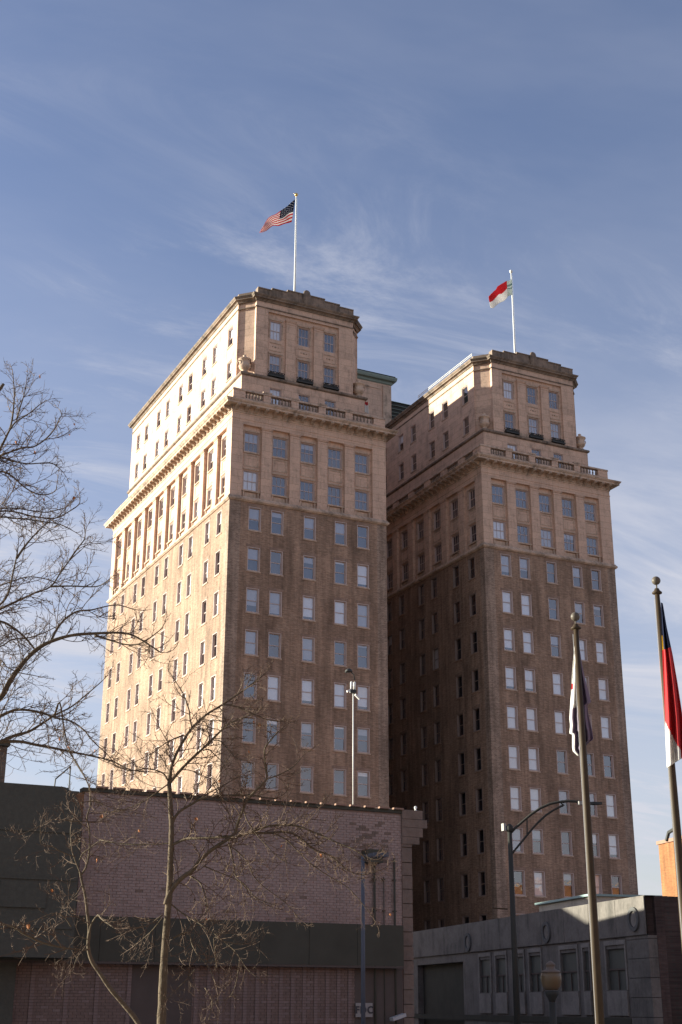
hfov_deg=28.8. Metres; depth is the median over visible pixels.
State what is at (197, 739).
window
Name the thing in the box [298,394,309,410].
window
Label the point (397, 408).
cooling unit
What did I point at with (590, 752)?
window
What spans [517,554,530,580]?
window
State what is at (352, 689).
camera mast
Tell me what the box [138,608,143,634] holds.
window
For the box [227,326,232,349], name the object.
window
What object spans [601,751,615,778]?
window
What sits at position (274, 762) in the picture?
window
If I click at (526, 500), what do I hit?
window
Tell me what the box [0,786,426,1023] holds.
shop building
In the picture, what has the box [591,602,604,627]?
window
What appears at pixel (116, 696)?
window
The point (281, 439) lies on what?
window
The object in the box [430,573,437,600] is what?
window
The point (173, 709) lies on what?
window
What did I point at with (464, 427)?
window
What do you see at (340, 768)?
window
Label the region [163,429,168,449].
window
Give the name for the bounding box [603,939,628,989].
window frame
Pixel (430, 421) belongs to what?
window
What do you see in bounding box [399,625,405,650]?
window
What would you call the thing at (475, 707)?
window
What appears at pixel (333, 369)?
window
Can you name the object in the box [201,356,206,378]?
window
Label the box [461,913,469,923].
window
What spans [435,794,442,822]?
window
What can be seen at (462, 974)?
grey shop
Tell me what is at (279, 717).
window
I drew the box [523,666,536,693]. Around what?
window
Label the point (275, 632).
window
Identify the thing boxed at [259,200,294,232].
national flag
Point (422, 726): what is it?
window
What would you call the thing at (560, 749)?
window
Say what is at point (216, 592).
window
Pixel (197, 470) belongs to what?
window
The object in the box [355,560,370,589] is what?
window
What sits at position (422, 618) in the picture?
window
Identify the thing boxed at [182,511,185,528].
window
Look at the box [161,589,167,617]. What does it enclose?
window
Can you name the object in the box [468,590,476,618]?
window
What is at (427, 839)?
window
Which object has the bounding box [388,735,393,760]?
window
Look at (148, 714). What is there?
window
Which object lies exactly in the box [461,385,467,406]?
window
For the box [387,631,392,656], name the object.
window
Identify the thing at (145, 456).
window
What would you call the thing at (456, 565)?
window
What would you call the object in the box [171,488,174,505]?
window
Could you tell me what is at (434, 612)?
window
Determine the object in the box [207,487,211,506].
window
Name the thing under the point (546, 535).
window
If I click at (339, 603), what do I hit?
window
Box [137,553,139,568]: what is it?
window
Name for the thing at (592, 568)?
window
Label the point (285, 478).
window
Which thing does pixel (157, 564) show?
window
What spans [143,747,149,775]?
window
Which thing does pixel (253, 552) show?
window
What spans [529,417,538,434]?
window
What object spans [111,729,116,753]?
window
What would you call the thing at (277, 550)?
window
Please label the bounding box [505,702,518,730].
window
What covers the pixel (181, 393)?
window
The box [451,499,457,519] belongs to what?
window
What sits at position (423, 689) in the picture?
window
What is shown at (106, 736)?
window
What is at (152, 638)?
window
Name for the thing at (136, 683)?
window
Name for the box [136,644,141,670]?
window
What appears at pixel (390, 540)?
window
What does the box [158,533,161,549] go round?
window
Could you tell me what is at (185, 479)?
window
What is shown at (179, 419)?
window
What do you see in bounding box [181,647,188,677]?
window
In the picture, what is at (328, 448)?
window
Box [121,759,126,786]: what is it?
window
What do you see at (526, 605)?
window
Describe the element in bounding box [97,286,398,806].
office tower
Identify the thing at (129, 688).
window
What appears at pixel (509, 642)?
window
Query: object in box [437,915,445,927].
window
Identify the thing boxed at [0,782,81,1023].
dark building
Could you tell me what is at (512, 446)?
window
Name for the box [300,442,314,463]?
window
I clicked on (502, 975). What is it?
window frame
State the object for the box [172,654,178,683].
window
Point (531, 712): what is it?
window
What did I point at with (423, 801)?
window
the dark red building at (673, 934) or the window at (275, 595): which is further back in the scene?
the window at (275, 595)
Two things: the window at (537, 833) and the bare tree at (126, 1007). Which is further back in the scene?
the window at (537, 833)
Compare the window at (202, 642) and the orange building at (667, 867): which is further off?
the window at (202, 642)
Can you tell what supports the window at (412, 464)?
in the office tower at (501, 566)
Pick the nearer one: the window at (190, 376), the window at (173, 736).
the window at (173, 736)
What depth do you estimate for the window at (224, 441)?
112.11 m
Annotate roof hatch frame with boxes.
[54,766,78,794]
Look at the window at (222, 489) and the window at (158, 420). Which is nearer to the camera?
the window at (222, 489)
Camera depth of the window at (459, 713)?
117.95 m
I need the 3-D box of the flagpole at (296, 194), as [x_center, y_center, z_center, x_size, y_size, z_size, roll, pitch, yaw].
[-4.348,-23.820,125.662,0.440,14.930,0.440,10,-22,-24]
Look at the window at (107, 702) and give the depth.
130.30 m
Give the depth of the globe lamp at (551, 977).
33.37 m
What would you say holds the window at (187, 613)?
in the office tower at (247, 523)
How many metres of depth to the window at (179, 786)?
108.05 m
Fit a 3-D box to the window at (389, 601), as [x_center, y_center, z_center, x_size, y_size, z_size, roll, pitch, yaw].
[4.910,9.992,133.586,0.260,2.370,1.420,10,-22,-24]
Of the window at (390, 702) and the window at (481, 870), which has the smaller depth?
the window at (481, 870)
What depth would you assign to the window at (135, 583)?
128.28 m
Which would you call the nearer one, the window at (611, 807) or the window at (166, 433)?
the window at (611, 807)
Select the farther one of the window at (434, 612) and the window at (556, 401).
the window at (556, 401)
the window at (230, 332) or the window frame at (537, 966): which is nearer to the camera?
the window frame at (537, 966)
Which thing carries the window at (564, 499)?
in the office tower at (501, 566)
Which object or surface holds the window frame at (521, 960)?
in the grey shop
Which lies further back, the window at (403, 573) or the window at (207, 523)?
the window at (403, 573)
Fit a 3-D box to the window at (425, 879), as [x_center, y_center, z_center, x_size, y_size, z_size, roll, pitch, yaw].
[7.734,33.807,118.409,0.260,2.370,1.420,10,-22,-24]
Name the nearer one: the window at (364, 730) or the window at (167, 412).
the window at (364, 730)
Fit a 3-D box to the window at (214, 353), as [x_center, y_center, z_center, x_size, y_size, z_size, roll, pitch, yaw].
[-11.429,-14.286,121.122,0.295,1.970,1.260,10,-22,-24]
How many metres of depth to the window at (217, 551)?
108.23 m
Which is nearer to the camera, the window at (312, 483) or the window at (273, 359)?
the window at (312, 483)
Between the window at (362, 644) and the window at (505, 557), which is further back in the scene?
the window at (505, 557)
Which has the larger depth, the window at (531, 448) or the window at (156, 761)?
the window at (531, 448)
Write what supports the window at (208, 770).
in the office tower at (247, 523)
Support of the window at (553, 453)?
in the office tower at (501, 566)
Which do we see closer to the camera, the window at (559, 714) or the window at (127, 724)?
the window at (559, 714)
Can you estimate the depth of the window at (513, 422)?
126.88 m
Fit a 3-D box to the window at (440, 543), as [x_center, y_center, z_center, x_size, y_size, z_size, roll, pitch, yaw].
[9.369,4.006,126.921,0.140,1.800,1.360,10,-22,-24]
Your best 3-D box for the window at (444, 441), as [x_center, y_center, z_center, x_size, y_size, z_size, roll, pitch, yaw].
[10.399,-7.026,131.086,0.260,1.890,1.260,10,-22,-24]
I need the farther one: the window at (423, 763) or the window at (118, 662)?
the window at (118, 662)
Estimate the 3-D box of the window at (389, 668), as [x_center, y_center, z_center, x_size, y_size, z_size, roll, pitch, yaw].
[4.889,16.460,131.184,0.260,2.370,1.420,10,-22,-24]
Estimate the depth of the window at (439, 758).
120.21 m
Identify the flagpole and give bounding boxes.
[294,193,297,290]
[509,270,515,352]
[571,612,604,1023]
[652,576,681,944]
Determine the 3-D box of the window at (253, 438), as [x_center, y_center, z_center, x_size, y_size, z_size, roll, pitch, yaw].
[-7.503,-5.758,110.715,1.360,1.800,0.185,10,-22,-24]
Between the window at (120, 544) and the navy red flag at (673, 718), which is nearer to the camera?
the navy red flag at (673, 718)
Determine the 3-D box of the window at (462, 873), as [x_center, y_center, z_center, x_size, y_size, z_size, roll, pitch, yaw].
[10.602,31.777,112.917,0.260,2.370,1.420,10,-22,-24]
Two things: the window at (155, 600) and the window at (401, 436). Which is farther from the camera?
the window at (401, 436)
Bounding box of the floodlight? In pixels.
[390,1013,406,1020]
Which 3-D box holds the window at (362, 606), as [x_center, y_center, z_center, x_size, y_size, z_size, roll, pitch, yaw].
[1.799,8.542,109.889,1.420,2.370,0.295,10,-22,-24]
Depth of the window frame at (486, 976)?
58.26 m
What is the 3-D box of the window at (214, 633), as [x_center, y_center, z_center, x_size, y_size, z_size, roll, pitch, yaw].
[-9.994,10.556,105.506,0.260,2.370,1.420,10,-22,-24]
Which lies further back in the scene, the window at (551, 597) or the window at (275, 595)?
the window at (551, 597)
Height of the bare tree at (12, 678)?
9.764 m
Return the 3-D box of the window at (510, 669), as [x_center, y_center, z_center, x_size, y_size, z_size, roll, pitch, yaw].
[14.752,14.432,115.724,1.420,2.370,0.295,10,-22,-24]
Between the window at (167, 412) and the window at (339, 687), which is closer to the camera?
the window at (339, 687)
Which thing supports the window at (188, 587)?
in the office tower at (247, 523)
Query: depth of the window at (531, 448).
126.85 m
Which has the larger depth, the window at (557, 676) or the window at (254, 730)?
the window at (557, 676)
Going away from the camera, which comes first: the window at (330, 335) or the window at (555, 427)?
the window at (330, 335)
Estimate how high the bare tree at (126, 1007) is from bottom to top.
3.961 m
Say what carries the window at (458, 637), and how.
in the office tower at (501, 566)
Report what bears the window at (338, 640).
in the office tower at (247, 523)
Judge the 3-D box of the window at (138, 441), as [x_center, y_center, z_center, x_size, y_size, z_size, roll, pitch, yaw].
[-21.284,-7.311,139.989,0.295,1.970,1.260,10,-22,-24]
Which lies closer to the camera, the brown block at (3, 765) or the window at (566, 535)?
the brown block at (3, 765)
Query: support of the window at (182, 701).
in the office tower at (247, 523)
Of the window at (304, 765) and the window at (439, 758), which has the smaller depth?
the window at (304, 765)
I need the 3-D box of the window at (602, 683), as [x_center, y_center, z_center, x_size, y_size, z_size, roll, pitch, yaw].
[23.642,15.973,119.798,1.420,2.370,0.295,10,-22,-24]
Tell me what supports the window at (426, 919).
in the office tower at (501, 566)
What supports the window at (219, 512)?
in the office tower at (247, 523)
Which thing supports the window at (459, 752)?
in the office tower at (501, 566)
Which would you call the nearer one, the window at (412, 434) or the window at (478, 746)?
the window at (478, 746)
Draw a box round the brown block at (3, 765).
[0,743,10,781]
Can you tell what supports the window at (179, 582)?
in the office tower at (247, 523)
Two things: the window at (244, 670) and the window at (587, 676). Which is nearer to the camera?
the window at (244, 670)
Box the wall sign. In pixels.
[355,1003,372,1016]
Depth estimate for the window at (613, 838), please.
115.13 m
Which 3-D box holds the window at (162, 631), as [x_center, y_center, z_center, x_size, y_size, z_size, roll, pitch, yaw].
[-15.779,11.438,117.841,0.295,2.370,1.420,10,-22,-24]
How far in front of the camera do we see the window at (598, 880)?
113.23 m
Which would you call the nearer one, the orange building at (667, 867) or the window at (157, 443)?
the orange building at (667, 867)
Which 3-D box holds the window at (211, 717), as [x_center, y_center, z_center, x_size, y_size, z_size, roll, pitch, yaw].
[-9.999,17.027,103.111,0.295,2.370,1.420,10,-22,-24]
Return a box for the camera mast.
[345,668,359,804]
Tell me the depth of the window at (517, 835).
111.04 m
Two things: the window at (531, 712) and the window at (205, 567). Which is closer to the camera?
the window at (205, 567)
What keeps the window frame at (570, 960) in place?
in the grey shop
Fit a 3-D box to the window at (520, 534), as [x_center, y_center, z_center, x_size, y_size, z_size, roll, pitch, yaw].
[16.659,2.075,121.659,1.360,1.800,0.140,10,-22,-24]
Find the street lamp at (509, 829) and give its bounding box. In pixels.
[492,800,601,1023]
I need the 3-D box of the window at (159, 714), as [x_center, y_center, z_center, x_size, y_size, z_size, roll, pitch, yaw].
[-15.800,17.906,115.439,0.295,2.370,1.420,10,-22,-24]
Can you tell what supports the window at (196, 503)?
in the office tower at (247, 523)
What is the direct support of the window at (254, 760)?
in the office tower at (247, 523)
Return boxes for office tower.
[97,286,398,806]
[385,350,637,931]
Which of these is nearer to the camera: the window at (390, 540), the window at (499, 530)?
the window at (499, 530)
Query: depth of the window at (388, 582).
135.56 m
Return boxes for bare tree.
[0,359,180,786]
[0,723,162,1023]
[84,655,398,1023]
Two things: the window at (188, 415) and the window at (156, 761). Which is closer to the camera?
the window at (156, 761)
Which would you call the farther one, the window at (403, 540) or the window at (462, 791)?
the window at (403, 540)
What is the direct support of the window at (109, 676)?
in the office tower at (247, 523)
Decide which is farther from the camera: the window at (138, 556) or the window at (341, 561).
the window at (138, 556)
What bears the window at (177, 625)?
in the office tower at (247, 523)
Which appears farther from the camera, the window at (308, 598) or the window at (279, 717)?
the window at (308, 598)
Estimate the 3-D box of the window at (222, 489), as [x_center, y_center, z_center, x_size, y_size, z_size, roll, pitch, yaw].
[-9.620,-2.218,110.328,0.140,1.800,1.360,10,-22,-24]
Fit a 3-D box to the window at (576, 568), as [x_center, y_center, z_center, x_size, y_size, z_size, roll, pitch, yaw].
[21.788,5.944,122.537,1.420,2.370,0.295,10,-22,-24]
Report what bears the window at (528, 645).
in the office tower at (501, 566)
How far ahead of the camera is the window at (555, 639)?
119.16 m
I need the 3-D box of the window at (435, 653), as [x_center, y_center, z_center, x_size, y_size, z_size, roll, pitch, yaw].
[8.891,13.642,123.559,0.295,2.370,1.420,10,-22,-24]
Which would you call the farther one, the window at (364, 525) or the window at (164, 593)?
the window at (164, 593)
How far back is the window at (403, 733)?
126.78 m
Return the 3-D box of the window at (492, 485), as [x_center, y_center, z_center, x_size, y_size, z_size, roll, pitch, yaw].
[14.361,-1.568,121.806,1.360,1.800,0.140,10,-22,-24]
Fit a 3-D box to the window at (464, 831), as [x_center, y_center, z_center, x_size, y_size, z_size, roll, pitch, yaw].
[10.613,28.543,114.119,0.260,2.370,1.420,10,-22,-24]
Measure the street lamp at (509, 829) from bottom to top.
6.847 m
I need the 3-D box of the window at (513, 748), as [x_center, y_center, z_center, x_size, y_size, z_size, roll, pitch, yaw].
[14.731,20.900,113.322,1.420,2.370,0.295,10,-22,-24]
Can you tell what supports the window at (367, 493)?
in the office tower at (247, 523)
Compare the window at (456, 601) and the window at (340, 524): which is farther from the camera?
the window at (456, 601)
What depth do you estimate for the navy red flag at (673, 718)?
19.15 m
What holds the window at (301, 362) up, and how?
in the office tower at (247, 523)
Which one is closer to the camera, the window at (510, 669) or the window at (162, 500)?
the window at (510, 669)
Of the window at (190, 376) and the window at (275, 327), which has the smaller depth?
the window at (275, 327)
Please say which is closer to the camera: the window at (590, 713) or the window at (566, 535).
the window at (590, 713)
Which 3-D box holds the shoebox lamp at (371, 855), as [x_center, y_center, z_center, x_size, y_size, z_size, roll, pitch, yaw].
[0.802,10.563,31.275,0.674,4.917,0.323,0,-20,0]
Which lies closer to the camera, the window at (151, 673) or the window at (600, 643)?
the window at (151, 673)
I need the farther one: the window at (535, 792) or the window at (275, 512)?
the window at (535, 792)
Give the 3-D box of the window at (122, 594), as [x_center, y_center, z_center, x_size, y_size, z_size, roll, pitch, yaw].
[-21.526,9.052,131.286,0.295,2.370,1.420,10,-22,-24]
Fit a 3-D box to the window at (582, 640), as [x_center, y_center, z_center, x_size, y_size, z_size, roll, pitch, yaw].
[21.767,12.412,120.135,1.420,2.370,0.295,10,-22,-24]
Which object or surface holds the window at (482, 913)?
in the office tower at (501, 566)
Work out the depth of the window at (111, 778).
125.61 m
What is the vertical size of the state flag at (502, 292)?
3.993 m
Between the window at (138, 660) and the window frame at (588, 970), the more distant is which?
the window at (138, 660)
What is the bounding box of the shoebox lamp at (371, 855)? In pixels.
[361,852,388,1023]
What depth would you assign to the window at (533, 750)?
114.26 m
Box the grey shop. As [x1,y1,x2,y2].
[412,895,677,1023]
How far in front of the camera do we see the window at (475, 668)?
116.83 m
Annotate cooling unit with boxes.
[391,401,409,418]
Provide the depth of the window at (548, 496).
124.12 m
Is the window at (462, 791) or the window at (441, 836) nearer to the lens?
the window at (462, 791)
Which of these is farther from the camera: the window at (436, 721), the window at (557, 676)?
the window at (436, 721)
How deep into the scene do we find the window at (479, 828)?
112.05 m
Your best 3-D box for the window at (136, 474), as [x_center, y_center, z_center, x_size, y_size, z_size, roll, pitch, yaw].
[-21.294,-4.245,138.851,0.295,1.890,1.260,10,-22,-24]
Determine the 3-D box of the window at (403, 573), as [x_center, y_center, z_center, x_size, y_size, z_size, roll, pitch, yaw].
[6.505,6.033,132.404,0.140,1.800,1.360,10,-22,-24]
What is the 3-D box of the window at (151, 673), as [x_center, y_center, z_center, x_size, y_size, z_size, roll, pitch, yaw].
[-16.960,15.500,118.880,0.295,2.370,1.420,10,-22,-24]
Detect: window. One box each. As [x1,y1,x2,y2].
[101,770,105,785]
[102,734,107,759]
[105,699,110,724]
[107,664,112,690]
[109,631,114,656]
[109,767,113,788]
[111,598,116,622]
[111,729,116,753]
[113,693,118,719]
[115,659,120,684]
[117,625,122,649]
[119,539,121,555]
[119,591,124,615]
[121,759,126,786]
[123,721,129,748]
[125,685,131,712]
[128,649,133,675]
[129,755,135,782]
[130,615,135,640]
[131,717,137,744]
[132,579,137,605]
[134,462,138,480]
[134,680,139,706]
[136,433,140,452]
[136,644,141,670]
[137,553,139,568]
[138,520,141,537]
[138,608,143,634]
[140,573,145,599]
[142,453,146,472]
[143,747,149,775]
[144,424,148,443]
[145,709,151,737]
[147,543,150,559]
[147,670,153,698]
[149,634,155,661]
[151,596,157,624]
[153,560,159,588]
[153,742,159,771]
[154,440,158,459]
[155,703,161,731]
[156,410,160,429]
[157,664,163,692]
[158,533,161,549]
[159,626,165,654]
[160,498,163,516]
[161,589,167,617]
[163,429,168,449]
[163,553,168,580]
[165,399,169,419]
[168,735,174,764]
[170,522,173,539]
[170,694,176,724]
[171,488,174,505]
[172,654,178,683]
[174,615,180,644]
[175,577,181,606]
[176,415,181,435]
[177,540,183,568]
[177,772,182,793]
[178,384,182,404]
[178,730,184,760]
[180,688,186,718]
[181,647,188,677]
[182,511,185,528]
[183,476,186,494]
[183,608,189,638]
[185,569,191,598]
[186,405,190,425]
[187,373,192,394]
[187,531,193,560]
[194,499,198,518]
[194,764,200,794]
[195,721,201,752]
[196,463,199,482]
[197,678,203,709]
[198,636,205,667]
[200,388,205,410]
[200,595,207,626]
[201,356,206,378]
[202,556,208,586]
[203,516,210,547]
[205,760,212,791]
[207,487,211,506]
[207,714,214,747]
[209,449,213,469]
[209,671,216,703]
[210,377,215,399]
[210,628,217,660]
[211,345,216,367]
[212,587,219,618]
[214,546,220,577]
[215,506,222,537]
[221,475,224,494]
[223,438,225,456]
[226,360,231,382]
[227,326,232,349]
[239,757,256,789]
[241,713,257,744]
[242,669,258,699]
[243,470,257,490]
[243,626,259,656]
[244,431,258,452]
[245,584,260,614]
[246,543,261,572]
[247,503,262,532]
[264,760,280,791]
[265,715,281,746]
[266,672,281,702]
[267,629,282,659]
[268,587,283,617]
[269,354,280,373]
[269,547,284,576]
[270,320,281,340]
[270,388,280,404]
[270,507,284,536]
[272,437,286,458]
[272,475,286,495]
[298,327,309,347]
[298,360,308,379]
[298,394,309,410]
[299,718,315,749]
[299,762,314,793]
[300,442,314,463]
[300,480,313,500]
[300,633,316,663]
[300,675,315,705]
[301,592,316,621]
[302,513,317,541]
[302,552,316,581]
[324,333,334,353]
[324,366,334,384]
[325,400,335,416]
[327,485,341,505]
[328,448,341,468]
[332,637,347,667]
[332,679,347,709]
[332,722,347,752]
[332,765,347,796]
[333,518,347,546]
[333,557,347,585]
[333,597,347,626]
[355,453,367,473]
[355,490,368,510]
[355,522,369,550]
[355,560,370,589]
[356,600,370,629]
[356,641,370,669]
[356,682,370,711]
[356,724,370,754]
[356,767,371,798]
[387,540,391,557]
[387,571,392,589]
[387,598,391,622]
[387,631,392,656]
[388,665,392,690]
[388,700,392,725]
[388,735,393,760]
[389,771,393,796]
[397,434,403,453]
[398,462,403,481]
[398,591,404,617]
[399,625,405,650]
[399,659,405,685]
[399,694,406,720]
[400,730,406,756]
[400,766,407,793]
[402,530,406,548]
[402,563,407,580]
[410,424,415,444]
[410,454,416,473]
[417,520,423,538]
[417,580,424,607]
[418,553,424,571]
[418,615,425,641]
[419,650,425,677]
[419,686,426,713]
[420,723,427,749]
[421,760,427,787]
[421,798,428,824]
[422,837,429,864]
[423,876,430,904]
[423,917,431,929]
[428,410,434,431]
[429,440,434,460]
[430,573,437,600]
[431,609,437,635]
[431,645,438,671]
[432,681,439,708]
[433,718,440,745]
[434,510,439,529]
[434,756,441,783]
[435,543,440,562]
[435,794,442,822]
[435,834,443,862]
[436,874,444,902]
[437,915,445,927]
[441,401,447,421]
[442,431,448,451]
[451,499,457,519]
[452,533,458,552]
[452,561,459,589]
[453,597,460,625]
[454,634,461,662]
[455,672,462,699]
[456,710,463,738]
[457,749,464,777]
[458,788,466,817]
[459,829,467,858]
[460,870,468,899]
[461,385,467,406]
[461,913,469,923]
[462,416,468,437]
[467,553,475,581]
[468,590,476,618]
[469,488,474,508]
[469,627,477,655]
[470,523,476,542]
[470,665,478,693]
[472,704,480,732]
[473,743,481,772]
[474,784,483,813]
[475,825,484,855]
[477,868,485,897]
[478,911,487,920]
[492,485,504,504]
[493,520,505,538]
[499,551,512,577]
[500,587,513,614]
[502,625,515,652]
[503,381,512,399]
[503,663,517,690]
[505,412,514,429]
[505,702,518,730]
[506,742,520,770]
[507,443,517,458]
[508,783,522,811]
[511,824,524,853]
[514,867,526,896]
[515,489,527,508]
[516,910,527,914]
[517,524,529,543]
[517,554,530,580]
[519,590,532,617]
[521,628,534,654]
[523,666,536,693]
[524,704,538,732]
[526,744,540,772]
[527,386,536,404]
[528,784,542,813]
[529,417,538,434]
[530,826,544,854]
[531,448,540,463]
[532,868,546,897]
[539,494,550,512]
[541,529,552,547]
[545,559,557,584]
[547,595,559,621]
[548,631,562,658]
[549,391,558,409]
[550,422,559,438]
[550,669,564,696]
[553,453,562,467]
[553,708,566,735]
[555,747,568,774]
[557,787,570,815]
[559,828,573,856]
[561,870,574,897]
[562,498,573,516]
[564,533,575,551]
[570,563,583,588]
[573,599,585,624]
[579,636,588,661]
[584,502,595,521]
[584,673,590,699]
[586,537,598,555]
[587,750,595,777]
[588,712,593,737]
[589,566,602,591]
[589,790,598,817]
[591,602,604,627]
[592,830,600,858]
[594,638,607,664]
[595,871,602,893]
[596,675,609,701]
[599,713,612,740]
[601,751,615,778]
[604,791,617,818]
[606,831,620,859]
[609,872,622,893]
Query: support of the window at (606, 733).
in the office tower at (501, 566)
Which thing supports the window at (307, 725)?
in the office tower at (247, 523)
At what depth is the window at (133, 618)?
127.09 m
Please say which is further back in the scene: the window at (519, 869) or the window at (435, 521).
the window at (435, 521)
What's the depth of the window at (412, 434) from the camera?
138.03 m
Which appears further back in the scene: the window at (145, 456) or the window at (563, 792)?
the window at (145, 456)
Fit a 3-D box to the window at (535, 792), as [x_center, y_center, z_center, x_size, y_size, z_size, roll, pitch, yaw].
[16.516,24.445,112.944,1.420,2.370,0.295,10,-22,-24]
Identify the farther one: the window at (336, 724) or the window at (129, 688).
the window at (129, 688)
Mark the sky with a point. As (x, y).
(431, 151)
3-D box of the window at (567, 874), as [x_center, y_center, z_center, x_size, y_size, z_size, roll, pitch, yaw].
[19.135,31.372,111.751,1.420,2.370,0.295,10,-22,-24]
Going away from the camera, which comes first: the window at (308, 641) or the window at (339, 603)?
the window at (308, 641)
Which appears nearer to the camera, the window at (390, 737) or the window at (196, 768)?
the window at (196, 768)
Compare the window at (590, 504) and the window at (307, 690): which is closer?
the window at (307, 690)
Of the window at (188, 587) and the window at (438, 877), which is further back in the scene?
the window at (438, 877)
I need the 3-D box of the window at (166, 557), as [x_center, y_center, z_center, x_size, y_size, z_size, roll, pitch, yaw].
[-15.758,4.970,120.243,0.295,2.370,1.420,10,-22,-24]
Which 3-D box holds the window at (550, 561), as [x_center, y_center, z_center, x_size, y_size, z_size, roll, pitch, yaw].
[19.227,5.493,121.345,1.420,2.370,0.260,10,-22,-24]
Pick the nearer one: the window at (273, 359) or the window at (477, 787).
the window at (477, 787)
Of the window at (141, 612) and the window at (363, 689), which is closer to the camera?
the window at (363, 689)
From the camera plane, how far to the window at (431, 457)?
133.65 m
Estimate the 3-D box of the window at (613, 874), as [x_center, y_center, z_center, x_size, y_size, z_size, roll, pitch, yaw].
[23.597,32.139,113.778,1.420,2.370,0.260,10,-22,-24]
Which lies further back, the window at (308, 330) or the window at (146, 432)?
the window at (146, 432)
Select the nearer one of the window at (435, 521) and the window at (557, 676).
the window at (557, 676)
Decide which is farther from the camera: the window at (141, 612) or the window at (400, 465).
the window at (400, 465)
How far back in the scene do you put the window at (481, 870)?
110.91 m
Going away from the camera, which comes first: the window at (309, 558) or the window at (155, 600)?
the window at (309, 558)
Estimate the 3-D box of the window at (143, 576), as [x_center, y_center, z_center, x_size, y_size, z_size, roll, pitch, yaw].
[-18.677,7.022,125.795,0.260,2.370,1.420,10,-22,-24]
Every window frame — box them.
[478,952,491,992]
[494,951,507,991]
[511,949,525,991]
[527,947,543,991]
[558,944,579,990]
[580,943,592,990]
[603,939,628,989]
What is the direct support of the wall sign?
attached to the shop building at (315, 970)
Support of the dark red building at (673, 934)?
on the ground
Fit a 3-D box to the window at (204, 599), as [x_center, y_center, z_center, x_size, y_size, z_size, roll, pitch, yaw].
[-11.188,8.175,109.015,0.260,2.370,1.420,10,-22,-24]
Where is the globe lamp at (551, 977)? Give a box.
[541,961,561,1023]
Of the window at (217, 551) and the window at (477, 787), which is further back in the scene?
the window at (477, 787)
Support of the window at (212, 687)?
in the office tower at (247, 523)
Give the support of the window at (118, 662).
in the office tower at (247, 523)
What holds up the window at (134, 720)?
in the office tower at (247, 523)
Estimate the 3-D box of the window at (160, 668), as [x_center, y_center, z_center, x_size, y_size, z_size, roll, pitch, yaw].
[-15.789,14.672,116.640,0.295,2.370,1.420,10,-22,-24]
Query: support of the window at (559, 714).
in the office tower at (501, 566)
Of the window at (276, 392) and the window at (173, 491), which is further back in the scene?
the window at (173, 491)
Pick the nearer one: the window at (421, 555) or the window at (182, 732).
the window at (182, 732)
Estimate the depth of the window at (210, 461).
114.71 m
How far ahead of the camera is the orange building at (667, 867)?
85.96 m
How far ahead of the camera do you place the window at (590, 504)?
126.23 m
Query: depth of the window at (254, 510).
108.42 m
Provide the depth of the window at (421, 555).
130.04 m
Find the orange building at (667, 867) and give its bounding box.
[656,828,677,896]
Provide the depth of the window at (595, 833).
114.40 m
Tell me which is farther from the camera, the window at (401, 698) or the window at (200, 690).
the window at (401, 698)
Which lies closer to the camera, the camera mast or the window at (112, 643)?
the camera mast
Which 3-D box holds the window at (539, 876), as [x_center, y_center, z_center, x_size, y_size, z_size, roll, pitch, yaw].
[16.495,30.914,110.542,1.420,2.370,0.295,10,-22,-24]
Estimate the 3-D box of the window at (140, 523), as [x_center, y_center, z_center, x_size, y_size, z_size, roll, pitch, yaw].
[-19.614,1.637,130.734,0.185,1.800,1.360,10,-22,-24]
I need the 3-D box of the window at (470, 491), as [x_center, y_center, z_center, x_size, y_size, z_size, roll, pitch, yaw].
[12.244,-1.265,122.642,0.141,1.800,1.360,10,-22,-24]
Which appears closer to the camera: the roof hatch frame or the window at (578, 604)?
the roof hatch frame
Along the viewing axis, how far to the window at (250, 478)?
109.62 m
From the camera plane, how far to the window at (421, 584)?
128.34 m
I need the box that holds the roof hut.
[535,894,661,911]
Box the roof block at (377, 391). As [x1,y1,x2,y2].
[357,368,396,424]
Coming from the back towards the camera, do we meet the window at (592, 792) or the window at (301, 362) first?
the window at (301, 362)
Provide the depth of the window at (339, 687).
106.74 m
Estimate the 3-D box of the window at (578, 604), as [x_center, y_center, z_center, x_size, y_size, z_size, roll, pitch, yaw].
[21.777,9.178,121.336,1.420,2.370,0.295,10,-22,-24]
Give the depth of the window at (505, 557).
119.48 m
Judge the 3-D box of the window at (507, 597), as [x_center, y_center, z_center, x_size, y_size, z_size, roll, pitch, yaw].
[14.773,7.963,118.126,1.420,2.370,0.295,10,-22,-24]
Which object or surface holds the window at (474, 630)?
in the office tower at (501, 566)
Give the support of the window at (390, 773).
in the office tower at (501, 566)
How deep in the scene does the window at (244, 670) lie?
103.50 m
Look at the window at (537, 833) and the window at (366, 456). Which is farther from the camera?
the window at (366, 456)
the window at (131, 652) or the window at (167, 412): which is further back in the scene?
the window at (167, 412)
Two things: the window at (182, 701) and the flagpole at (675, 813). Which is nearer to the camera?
the flagpole at (675, 813)
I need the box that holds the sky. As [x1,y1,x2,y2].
[0,0,681,894]
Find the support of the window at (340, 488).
in the office tower at (247, 523)
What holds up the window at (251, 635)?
in the office tower at (247, 523)
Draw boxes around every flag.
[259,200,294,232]
[489,279,511,307]
[569,648,592,755]
[661,603,681,767]
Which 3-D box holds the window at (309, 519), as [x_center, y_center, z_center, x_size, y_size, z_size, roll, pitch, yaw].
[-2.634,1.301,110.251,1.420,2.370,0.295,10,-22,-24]
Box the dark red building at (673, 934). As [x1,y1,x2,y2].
[645,896,681,1023]

